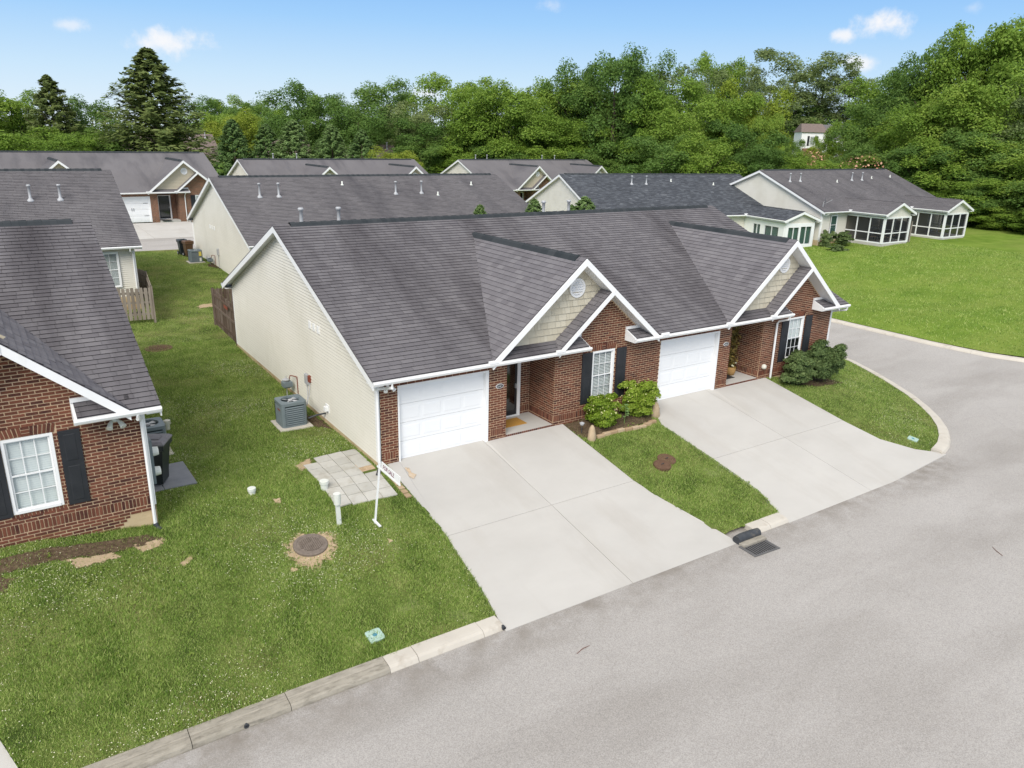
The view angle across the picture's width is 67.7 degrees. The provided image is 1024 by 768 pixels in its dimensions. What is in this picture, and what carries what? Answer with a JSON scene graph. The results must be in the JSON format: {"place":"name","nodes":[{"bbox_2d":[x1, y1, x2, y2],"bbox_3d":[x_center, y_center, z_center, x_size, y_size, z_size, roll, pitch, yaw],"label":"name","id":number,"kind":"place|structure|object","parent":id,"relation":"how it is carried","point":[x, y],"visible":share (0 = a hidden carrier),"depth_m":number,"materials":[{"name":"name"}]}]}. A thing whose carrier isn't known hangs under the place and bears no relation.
{"place":"outdoors","nodes":[
{"label":"outdoors","id":0,"kind":"place"},
{"bbox_2d":[133,221,192,239],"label":"driveway","id":1,"kind":"structure","parent":0,"point":[160,230],"depth_m":64.75,"materials":[{"name":"concrete"}]},
{"bbox_2d":[0,249,938,767],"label":"lawn","id":2,"kind":"structure","parent":0,"point":[242,391],"depth_m":16.73,"materials":[{"name":"green plant"}]},
{"bbox_2d":[0,168,141,309],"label":"house","id":3,"kind":"structure","parent":2,"relation":"on","point":[93,196],"depth_m":38.38,"materials":[{"name":"beige"}]},
{"bbox_2d":[0,534,160,575],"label":"bare dirt","id":4,"kind":"structure","parent":2,"relation":"on","point":[73,550],"depth_m":16.34,"materials":[{"name":"soil"}]},
{"bbox_2d":[0,219,162,547],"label":"house","id":5,"kind":"structure","parent":2,"relation":"on","point":[79,398],"depth_m":16.90,"materials":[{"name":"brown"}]},
{"bbox_2d":[0,432,63,514],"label":"window","id":6,"kind":"structure","parent":5,"relation":"in","point":[30,462],"depth_m":16.10,"materials":[{"name":"white glass"}]},
{"bbox_2d":[116,268,156,322],"bbox_3d":[-19.193,-4.729,38.930,1.536,1.950,8.268,-7,20,-25],"label":"wooden fence","id":7,"kind":"object","parent":2,"relation":"on","point":[145,290],"visible":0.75,"depth_m":35.48,"materials":[{"name":"brown wood"}]},
{"bbox_2d":[154,461,196,491],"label":"bin slab","id":8,"kind":"structure","parent":2,"relation":"on","point":[180,474],"depth_m":20.10,"materials":[{"name":"grey concrete"}]},
{"bbox_2d":[147,433,171,483],"bbox_3d":[-9.279,1.946,19.666,0.920,1.256,0.715,-1,18,-6],"label":"wheeled bin","id":9,"kind":"object","parent":8,"relation":"on","point":[161,442],"visible":0.28,"depth_m":19.54,"materials":[{"name":"black plastic"}]},
{"bbox_2d":[211,287,236,345],"bbox_3d":[-10.493,-3.957,37.428,10.534,2.120,3.902,-25,32,-54],"label":"wooden fence","id":10,"kind":"object","parent":2,"relation":"on","point":[223,313],"visible":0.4,"depth_m":34.35,"materials":[{"name":"brown wood"}]},
{"bbox_2d":[270,394,312,431],"bbox_3d":[-6.930,0.918,23.943,1.020,0.932,1.060,-11,22,-32],"label":"air conditioner","id":11,"kind":"object","parent":2,"relation":"on","point":[290,412],"visible":1,"depth_m":23.70,"materials":[{"name":"grey metal"}]},
{"bbox_2d":[283,531,337,570],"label":"bare dirt","id":12,"kind":"structure","parent":2,"relation":"on","point":[312,561],"depth_m":17.59,"materials":[{"name":"beige soil"}]},
{"bbox_2d":[293,534,327,556],"bbox_3d":[-4.720,3.776,17.887,0.800,0.108,0.800,-11,31,-32],"label":"manhole","id":13,"kind":"object","parent":12,"relation":"on","point":[308,545],"visible":1,"depth_m":17.82,"materials":[{"name":"metal"}]},
{"bbox_2d":[186,173,527,273],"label":"house","id":14,"kind":"structure","parent":2,"relation":"on","point":[233,218],"depth_m":48.67,"materials":[{"name":"beige"}]},
{"bbox_2d":[303,449,411,506],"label":"paver patio","id":15,"kind":"structure","parent":2,"relation":"on","point":[346,477],"depth_m":20.50,"materials":[{"name":"grey concrete"}]},
{"bbox_2d":[0,262,931,762],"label":"clover flowers","id":16,"kind":"object","parent":2,"relation":"on","point":[238,548],"visible":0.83,"depth_m":17.12,"materials":[{"name":"beige plant"}]},
{"bbox_2d":[221,200,850,475],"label":"house","id":17,"kind":"structure","parent":2,"relation":"on","point":[442,332],"depth_m":24.93,"materials":[{"name":"beige"}]},
{"bbox_2d":[399,373,483,458],"bbox_3d":[-2.024,0.887,22.008,2.790,2.200,0.048,-11,22,-32],"label":"garage door","id":18,"kind":"structure","parent":17,"relation":"in","point":[447,413],"depth_m":21.97,"materials":[{"name":"white metal"}]},
{"bbox_2d":[506,363,520,417],"bbox_3d":[-0.232,0.072,24.443,1.160,2.155,0.160,-11,22,-32],"label":"front door","id":19,"kind":"structure","parent":17,"relation":"in","point":[513,370],"depth_m":24.65,"materials":[{"name":"black"}]},
{"bbox_2d":[591,348,614,395],"bbox_3d":[2.814,-0.366,25.107,0.930,1.675,0.535,-11,22,-32],"label":"window","id":20,"kind":"structure","parent":17,"relation":"in","point":[603,360],"depth_m":25.00,"materials":[{"name":"white glass"}]},
{"bbox_2d":[657,333,714,400],"bbox_3d":[6.178,-0.636,27.260,2.790,2.200,0.048,-11,22,-32],"label":"garage door","id":21,"kind":"structure","parent":17,"relation":"in","point":[686,363],"depth_m":27.26,"materials":[{"name":"white metal"}]},
{"bbox_2d":[564,411,651,436],"bbox_3d":[3.384,1.229,25.086,3.578,0.170,1.034,-11,22,-32],"label":"planting bed","id":22,"kind":"object","parent":2,"relation":"on","point":[576,426],"visible":0.52,"depth_m":24.76,"materials":[{"name":"soil"}]},
{"bbox_2d":[583,392,621,428],"bbox_3d":[2.913,0.851,24.557,1.264,1.155,1.108,-11,22,-32],"label":"flowering bush","id":23,"kind":"object","parent":22,"relation":"on","point":[601,413],"visible":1,"depth_m":24.32,"materials":[{"name":"green plant"}]},
{"bbox_2d":[617,379,660,416],"bbox_3d":[4.221,0.467,25.477,1.498,1.341,1.114,0,18,-6],"label":"flowering bush","id":24,"kind":"object","parent":22,"relation":"on","point":[639,399],"visible":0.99,"depth_m":25.18,"materials":[{"name":"green plant"}]},
{"bbox_2d":[779,377,841,386],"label":"bare dirt","id":25,"kind":"structure","parent":2,"relation":"on","point":[818,382],"depth_m":30.73,"materials":[{"name":"soil"}]},
{"bbox_2d":[779,349,821,383],"bbox_3d":[11.099,-0.618,29.628,2.205,1.299,1.263,-11,22,-32],"label":"dark shrub","id":26,"kind":"object","parent":25,"relation":"on","point":[798,368],"visible":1,"depth_m":29.28,"materials":[{"name":"green plant"}]},
{"bbox_2d":[807,339,847,378],"bbox_3d":[12.614,-0.962,30.565,2.321,1.579,1.288,-11,22,-32],"label":"dark shrub","id":27,"kind":"object","parent":25,"relation":"on","point":[832,362],"visible":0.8,"depth_m":30.20,"materials":[{"name":"green plant"}]},
{"bbox_2d":[0,0,1023,130],"label":"sky","id":28,"kind":"structure","parent":0,"point":[218,48],"materials":[{"name":"blue"}]},
{"bbox_2d":[387,424,735,630],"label":"driveway","id":29,"kind":"structure","parent":0,"point":[539,523],"depth_m":19.95,"materials":[{"name":"concrete"}]},
{"bbox_2d":[147,318,1023,767],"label":"street","id":30,"kind":"structure","parent":0,"point":[881,626],"depth_m":15.50,"materials":[{"name":"grey asphalt"}]},
{"bbox_2d":[82,358,950,767],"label":"kerb","id":31,"kind":"structure","parent":30,"relation":"on","point":[232,722],"depth_m":14.31,"materials":[{"name":"grey concrete"}]},
{"bbox_2d":[831,318,1023,361],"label":"kerb","id":32,"kind":"structure","parent":30,"relation":"on","point":[947,346],"depth_m":40.18,"materials":[{"name":"grey concrete"}]},
{"bbox_2d":[613,133,705,173],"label":"leafy tree","id":33,"kind":"object","parent":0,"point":[664,161],"visible":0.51,"depth_m":93.50,"materials":[{"name":"green plant"}]},
{"bbox_2d":[779,143,791,158],"bbox_3d":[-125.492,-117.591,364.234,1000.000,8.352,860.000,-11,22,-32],"label":"ground","id":34,"kind":"structure","parent":0,"point":[783,148],"depth_m":170.55,"materials":[{"name":"green plant"}]},
{"bbox_2d":[347,75,420,142],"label":"leafy tree","id":35,"kind":"object","parent":34,"relation":"on","point":[368,98],"visible":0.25,"depth_m":138.25,"materials":[{"name":"green plant"}]},
{"bbox_2d":[745,76,802,126],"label":"leafy tree","id":36,"kind":"object","parent":34,"relation":"on","point":[790,88],"visible":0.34,"depth_m":169.11,"materials":[{"name":"green plant"}]},
{"bbox_2d":[740,47,865,130],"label":"leafy tree","id":37,"kind":"object","parent":34,"relation":"on","point":[766,54],"visible":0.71,"depth_m":175.72,"materials":[{"name":"green plant"}]},
{"bbox_2d":[792,124,844,163],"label":"house","id":38,"kind":"structure","parent":34,"relation":"on","point":[806,132],"depth_m":150.27,"materials":[{"name":"white"}]},
{"bbox_2d":[787,57,863,124],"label":"leafy tree","id":39,"kind":"object","parent":34,"relation":"on","point":[851,68],"visible":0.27,"depth_m":181.33,"materials":[{"name":"green plant"}]},
{"bbox_2d":[803,76,878,124],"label":"leafy tree","id":40,"kind":"object","parent":34,"relation":"on","point":[837,101],"visible":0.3,"depth_m":180.17,"materials":[{"name":"green plant"}]},
{"bbox_2d":[657,378,945,522],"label":"driveway","id":41,"kind":"structure","parent":0,"point":[790,455],"depth_m":25.19,"materials":[{"name":"concrete"}]},
{"bbox_2d":[803,222,1023,356],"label":"side lawn","id":42,"kind":"structure","parent":0,"point":[992,239],"depth_m":52.68,"materials":[{"name":"green plant"}]},
{"bbox_2d":[568,42,656,167],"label":"leafy tree","id":43,"kind":"object","parent":42,"relation":"on","point":[609,75],"visible":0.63,"depth_m":110.27,"materials":[{"name":"green plant"}]},
{"bbox_2d":[602,48,686,163],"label":"leafy tree","id":44,"kind":"object","parent":42,"relation":"on","point":[652,75],"visible":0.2,"depth_m":111.73,"materials":[{"name":"green plant"}]},
{"bbox_2d":[614,74,715,171],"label":"leafy tree","id":45,"kind":"object","parent":42,"relation":"on","point":[693,93],"visible":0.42,"depth_m":105.84,"materials":[{"name":"green plant"}]},
{"bbox_2d":[525,173,821,246],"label":"house","id":46,"kind":"structure","parent":42,"relation":"on","point":[718,191],"depth_m":70.47,"materials":[{"name":"beige"}]},
{"bbox_2d":[643,100,730,172],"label":"leafy tree","id":47,"kind":"object","parent":42,"relation":"on","point":[690,124],"visible":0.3,"depth_m":98.38,"materials":[{"name":"green plant"}]},
{"bbox_2d":[653,64,733,158],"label":"leafy tree","id":48,"kind":"object","parent":42,"relation":"on","point":[717,83],"visible":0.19,"depth_m":111.70,"materials":[{"name":"green plant"}]},
{"bbox_2d":[669,130,748,175],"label":"leafy tree","id":49,"kind":"object","parent":42,"relation":"on","point":[721,151],"visible":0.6,"depth_m":91.80,"materials":[{"name":"green plant"}]},
{"bbox_2d":[681,50,746,129],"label":"leafy tree","id":50,"kind":"object","parent":42,"relation":"on","point":[703,63],"visible":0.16,"depth_m":118.48,"materials":[{"name":"green plant"}]},
{"bbox_2d":[677,91,766,173],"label":"leafy tree","id":51,"kind":"object","parent":42,"relation":"on","point":[736,107],"visible":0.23,"depth_m":99.55,"materials":[{"name":"green plant"}]},
{"bbox_2d":[698,118,789,176],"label":"leafy tree","id":52,"kind":"object","parent":42,"relation":"on","point":[735,131],"visible":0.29,"depth_m":95.13,"materials":[{"name":"green plant"}]},
{"bbox_2d":[715,75,795,173],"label":"leafy tree","id":53,"kind":"object","parent":42,"relation":"on","point":[773,109],"visible":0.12,"depth_m":102.81,"materials":[{"name":"green plant"}]},
{"bbox_2d":[728,142,791,176],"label":"leafy tree","id":54,"kind":"object","parent":42,"relation":"on","point":[758,165],"visible":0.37,"depth_m":92.27,"materials":[{"name":"green plant"}]},
{"bbox_2d":[742,113,784,161],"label":"leafy tree","id":55,"kind":"object","parent":42,"relation":"on","point":[774,124],"visible":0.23,"depth_m":96.51,"materials":[{"name":"green plant"}]},
{"bbox_2d":[729,168,973,246],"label":"house","id":56,"kind":"structure","parent":42,"relation":"on","point":[879,207],"depth_m":72.23,"materials":[{"name":"beige"}]},
{"bbox_2d":[833,69,907,142],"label":"leafy tree","id":57,"kind":"object","parent":42,"relation":"on","point":[863,84],"visible":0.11,"depth_m":128.00,"materials":[{"name":"green plant"}]},
{"bbox_2d":[826,89,918,157],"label":"leafy tree","id":58,"kind":"object","parent":42,"relation":"on","point":[857,110],"visible":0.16,"depth_m":110.70,"materials":[{"name":"green plant"}]},
{"bbox_2d":[855,70,937,141],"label":"leafy tree","id":59,"kind":"object","parent":42,"relation":"on","point":[888,83],"visible":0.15,"depth_m":111.85,"materials":[{"name":"green plant"}]},
{"bbox_2d":[872,101,961,169],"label":"leafy tree","id":60,"kind":"object","parent":42,"relation":"on","point":[899,126],"visible":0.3,"depth_m":97.62,"materials":[{"name":"green plant"}]},
{"bbox_2d":[871,141,968,196],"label":"leafy tree","id":61,"kind":"object","parent":42,"relation":"on","point":[897,166],"visible":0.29,"depth_m":91.31,"materials":[{"name":"green plant"}]},
{"bbox_2d":[883,43,963,128],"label":"leafy tree","id":62,"kind":"object","parent":42,"relation":"on","point":[912,78],"visible":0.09,"depth_m":107.85,"materials":[{"name":"green plant"}]},
{"bbox_2d":[905,37,991,125],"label":"leafy tree","id":63,"kind":"object","parent":42,"relation":"on","point":[951,68],"visible":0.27,"depth_m":102.85,"materials":[{"name":"green plant"}]},
{"bbox_2d":[898,81,999,164],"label":"leafy tree","id":64,"kind":"object","parent":42,"relation":"on","point":[958,95],"visible":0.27,"depth_m":94.21,"materials":[{"name":"green plant"}]},
{"bbox_2d":[900,134,1013,199],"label":"leafy tree","id":65,"kind":"object","parent":42,"relation":"on","point":[945,172],"visible":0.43,"depth_m":89.27,"materials":[{"name":"green plant"}]},
{"bbox_2d":[922,20,1014,147],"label":"leafy tree","id":66,"kind":"object","parent":42,"relation":"on","point":[959,44],"visible":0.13,"depth_m":101.92,"materials":[{"name":"green plant"}]},
{"bbox_2d":[931,70,1023,168],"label":"leafy tree","id":67,"kind":"object","parent":42,"relation":"on","point":[991,98],"visible":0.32,"depth_m":90.93,"materials":[{"name":"green plant"}]},
{"bbox_2d":[932,125,1023,193],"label":"leafy tree","id":68,"kind":"object","parent":42,"relation":"on","point":[949,134],"visible":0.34,"depth_m":87.27,"materials":[{"name":"green plant"}]},
{"bbox_2d":[937,175,1023,222],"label":"leafy tree","id":69,"kind":"object","parent":42,"relation":"on","point":[991,182],"visible":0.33,"depth_m":83.93,"materials":[{"name":"green plant"}]},
{"bbox_2d":[951,181,1023,228],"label":"leafy tree","id":70,"kind":"object","parent":42,"relation":"on","point":[992,202],"visible":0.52,"depth_m":81.97,"materials":[{"name":"green plant"}]},
{"bbox_2d":[954,13,1023,147],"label":"leafy tree","id":71,"kind":"object","parent":42,"relation":"on","point":[999,51],"visible":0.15,"depth_m":98.97,"materials":[{"name":"green plant"}]},
{"bbox_2d":[968,204,1023,230],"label":"leafy tree","id":72,"kind":"object","parent":42,"relation":"on","point":[983,217],"visible":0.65,"depth_m":81.55,"materials":[{"name":"green plant"}]},
{"bbox_2d":[974,141,1023,210],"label":"leafy tree","id":73,"kind":"object","parent":42,"relation":"on","point":[1003,166],"visible":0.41,"depth_m":84.69,"materials":[{"name":"green plant"}]},
{"bbox_2d":[982,17,1023,140],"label":"leafy tree","id":74,"kind":"object","parent":42,"relation":"on","point":[1014,66],"visible":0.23,"depth_m":96.76,"materials":[{"name":"green plant"}]},
{"bbox_2d":[989,82,1023,175],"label":"leafy tree","id":75,"kind":"object","parent":42,"relation":"on","point":[1019,102],"visible":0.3,"depth_m":89.26,"materials":[{"name":"green plant"}]},
{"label":"back lawn","id":76,"kind":"structure","parent":0,"visible":0},
{"bbox_2d":[0,88,38,150],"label":"leafy tree","id":77,"kind":"object","parent":76,"relation":"on","point":[18,115],"visible":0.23,"depth_m":103.31,"materials":[{"name":"green plant"}]},
{"bbox_2d":[0,125,69,150],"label":"leafy tree","id":78,"kind":"object","parent":76,"relation":"on","point":[17,141],"visible":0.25,"depth_m":91.92,"materials":[{"name":"green plant"}]},
{"bbox_2d":[15,74,97,150],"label":"cedar tree","id":79,"kind":"object","parent":76,"relation":"on","point":[49,91],"visible":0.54,"depth_m":97.45,"materials":[{"name":"green plant"}]},
{"bbox_2d":[27,131,103,150],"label":"leafy tree","id":80,"kind":"object","parent":76,"relation":"on","point":[84,141],"visible":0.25,"depth_m":91.15,"materials":[{"name":"green plant"}]},
{"bbox_2d":[58,94,125,150],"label":"leafy tree","id":81,"kind":"object","parent":76,"relation":"on","point":[90,110],"visible":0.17,"depth_m":104.34,"materials":[{"name":"green plant"}]},
{"bbox_2d":[48,125,151,150],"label":"leafy tree","id":82,"kind":"object","parent":76,"relation":"on","point":[114,145],"visible":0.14,"depth_m":95.89,"materials":[{"name":"green plant"}]},
{"bbox_2d":[0,150,217,222],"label":"house","id":83,"kind":"structure","parent":76,"relation":"on","point":[156,187],"depth_m":69.72,"materials":[{"name":"beige"}]},
{"bbox_2d":[122,197,150,222],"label":"garage door","id":84,"kind":"structure","parent":83,"relation":"in","point":[137,212],"depth_m":68.41,"materials":[{"name":"white metal"}]},
{"bbox_2d":[81,47,229,169],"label":"cedar tree","id":85,"kind":"object","parent":76,"relation":"on","point":[151,113],"visible":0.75,"depth_m":95.44,"materials":[{"name":"green plant"}]},
{"bbox_2d":[213,119,253,175],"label":"evergreen tree","id":86,"kind":"object","parent":76,"relation":"on","point":[227,158],"visible":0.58,"depth_m":96.18,"materials":[{"name":"green plant"}]},
{"bbox_2d":[247,123,284,157],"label":"evergreen tree","id":87,"kind":"object","parent":76,"relation":"on","point":[264,144],"visible":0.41,"depth_m":97.89,"materials":[{"name":"green plant"}]},
{"bbox_2d":[269,119,316,157],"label":"evergreen tree","id":88,"kind":"object","parent":76,"relation":"on","point":[293,142],"visible":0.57,"depth_m":97.00,"materials":[{"name":"green plant"}]},
{"bbox_2d":[255,78,353,149],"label":"leafy tree","id":89,"kind":"object","parent":76,"relation":"on","point":[299,114],"visible":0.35,"depth_m":116.53,"materials":[{"name":"green plant"}]},
{"bbox_2d":[227,153,428,175],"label":"house","id":90,"kind":"structure","parent":76,"relation":"on","point":[288,166],"depth_m":82.69,"materials":[{"name":"beige"}]},
{"bbox_2d":[311,124,348,158],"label":"evergreen tree","id":91,"kind":"object","parent":76,"relation":"on","point":[332,136],"visible":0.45,"depth_m":97.11,"materials":[{"name":"green plant"}]},
{"bbox_2d":[299,92,367,154],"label":"leafy tree","id":92,"kind":"object","parent":76,"relation":"on","point":[312,101],"visible":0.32,"depth_m":114.50,"materials":[{"name":"green plant"}]},
{"bbox_2d":[318,100,391,157],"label":"leafy tree","id":93,"kind":"object","parent":76,"relation":"on","point":[378,124],"visible":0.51,"depth_m":112.68,"materials":[{"name":"green plant"}]},
{"bbox_2d":[377,100,451,163],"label":"leafy tree","id":94,"kind":"object","parent":76,"relation":"on","point":[424,117],"visible":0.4,"depth_m":115.58,"materials":[{"name":"green plant"}]},
{"bbox_2d":[386,140,456,173],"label":"leafy tree","id":95,"kind":"object","parent":76,"relation":"on","point":[432,148],"visible":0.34,"depth_m":110.91,"materials":[{"name":"green plant"}]},
{"bbox_2d":[389,116,468,173],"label":"leafy tree","id":96,"kind":"object","parent":76,"relation":"on","point":[429,131],"visible":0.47,"depth_m":112.62,"materials":[{"name":"green plant"}]},
{"bbox_2d":[401,71,494,155],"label":"leafy tree","id":97,"kind":"object","parent":76,"relation":"on","point":[437,83],"visible":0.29,"depth_m":121.43,"materials":[{"name":"green plant"}]},
{"bbox_2d":[437,83,523,158],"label":"leafy tree","id":98,"kind":"object","parent":76,"relation":"on","point":[463,111],"visible":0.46,"depth_m":110.86,"materials":[{"name":"green plant"}]},
{"bbox_2d":[460,78,549,158],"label":"leafy tree","id":99,"kind":"object","parent":76,"relation":"on","point":[525,107],"visible":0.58,"depth_m":108.61,"materials":[{"name":"green plant"}]},
{"bbox_2d":[440,155,606,200],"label":"house","id":100,"kind":"structure","parent":76,"relation":"on","point":[520,176],"depth_m":95.16,"materials":[{"name":"beige"}]},
{"bbox_2d":[531,75,586,149],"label":"leafy tree","id":101,"kind":"object","parent":76,"relation":"on","point":[539,93],"visible":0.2,"depth_m":119.12,"materials":[{"name":"green plant"}]},
{"bbox_2d":[532,115,589,158],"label":"leafy tree","id":102,"kind":"object","parent":76,"relation":"on","point":[556,127],"visible":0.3,"depth_m":110.91,"materials":[{"name":"green plant"}]},
{"bbox_2d":[540,57,618,125],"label":"leafy tree","id":103,"kind":"object","parent":76,"relation":"on","point":[548,85],"visible":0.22,"depth_m":117.42,"materials":[{"name":"green plant"}]},
{"bbox_2d":[545,121,616,162],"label":"leafy tree","id":104,"kind":"object","parent":76,"relation":"on","point":[576,136],"visible":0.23,"depth_m":111.68,"materials":[{"name":"green plant"}]},
{"bbox_2d":[569,82,625,150],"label":"leafy tree","id":105,"kind":"object","parent":76,"relation":"on","point":[588,91],"visible":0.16,"depth_m":113.48,"materials":[{"name":"green plant"}]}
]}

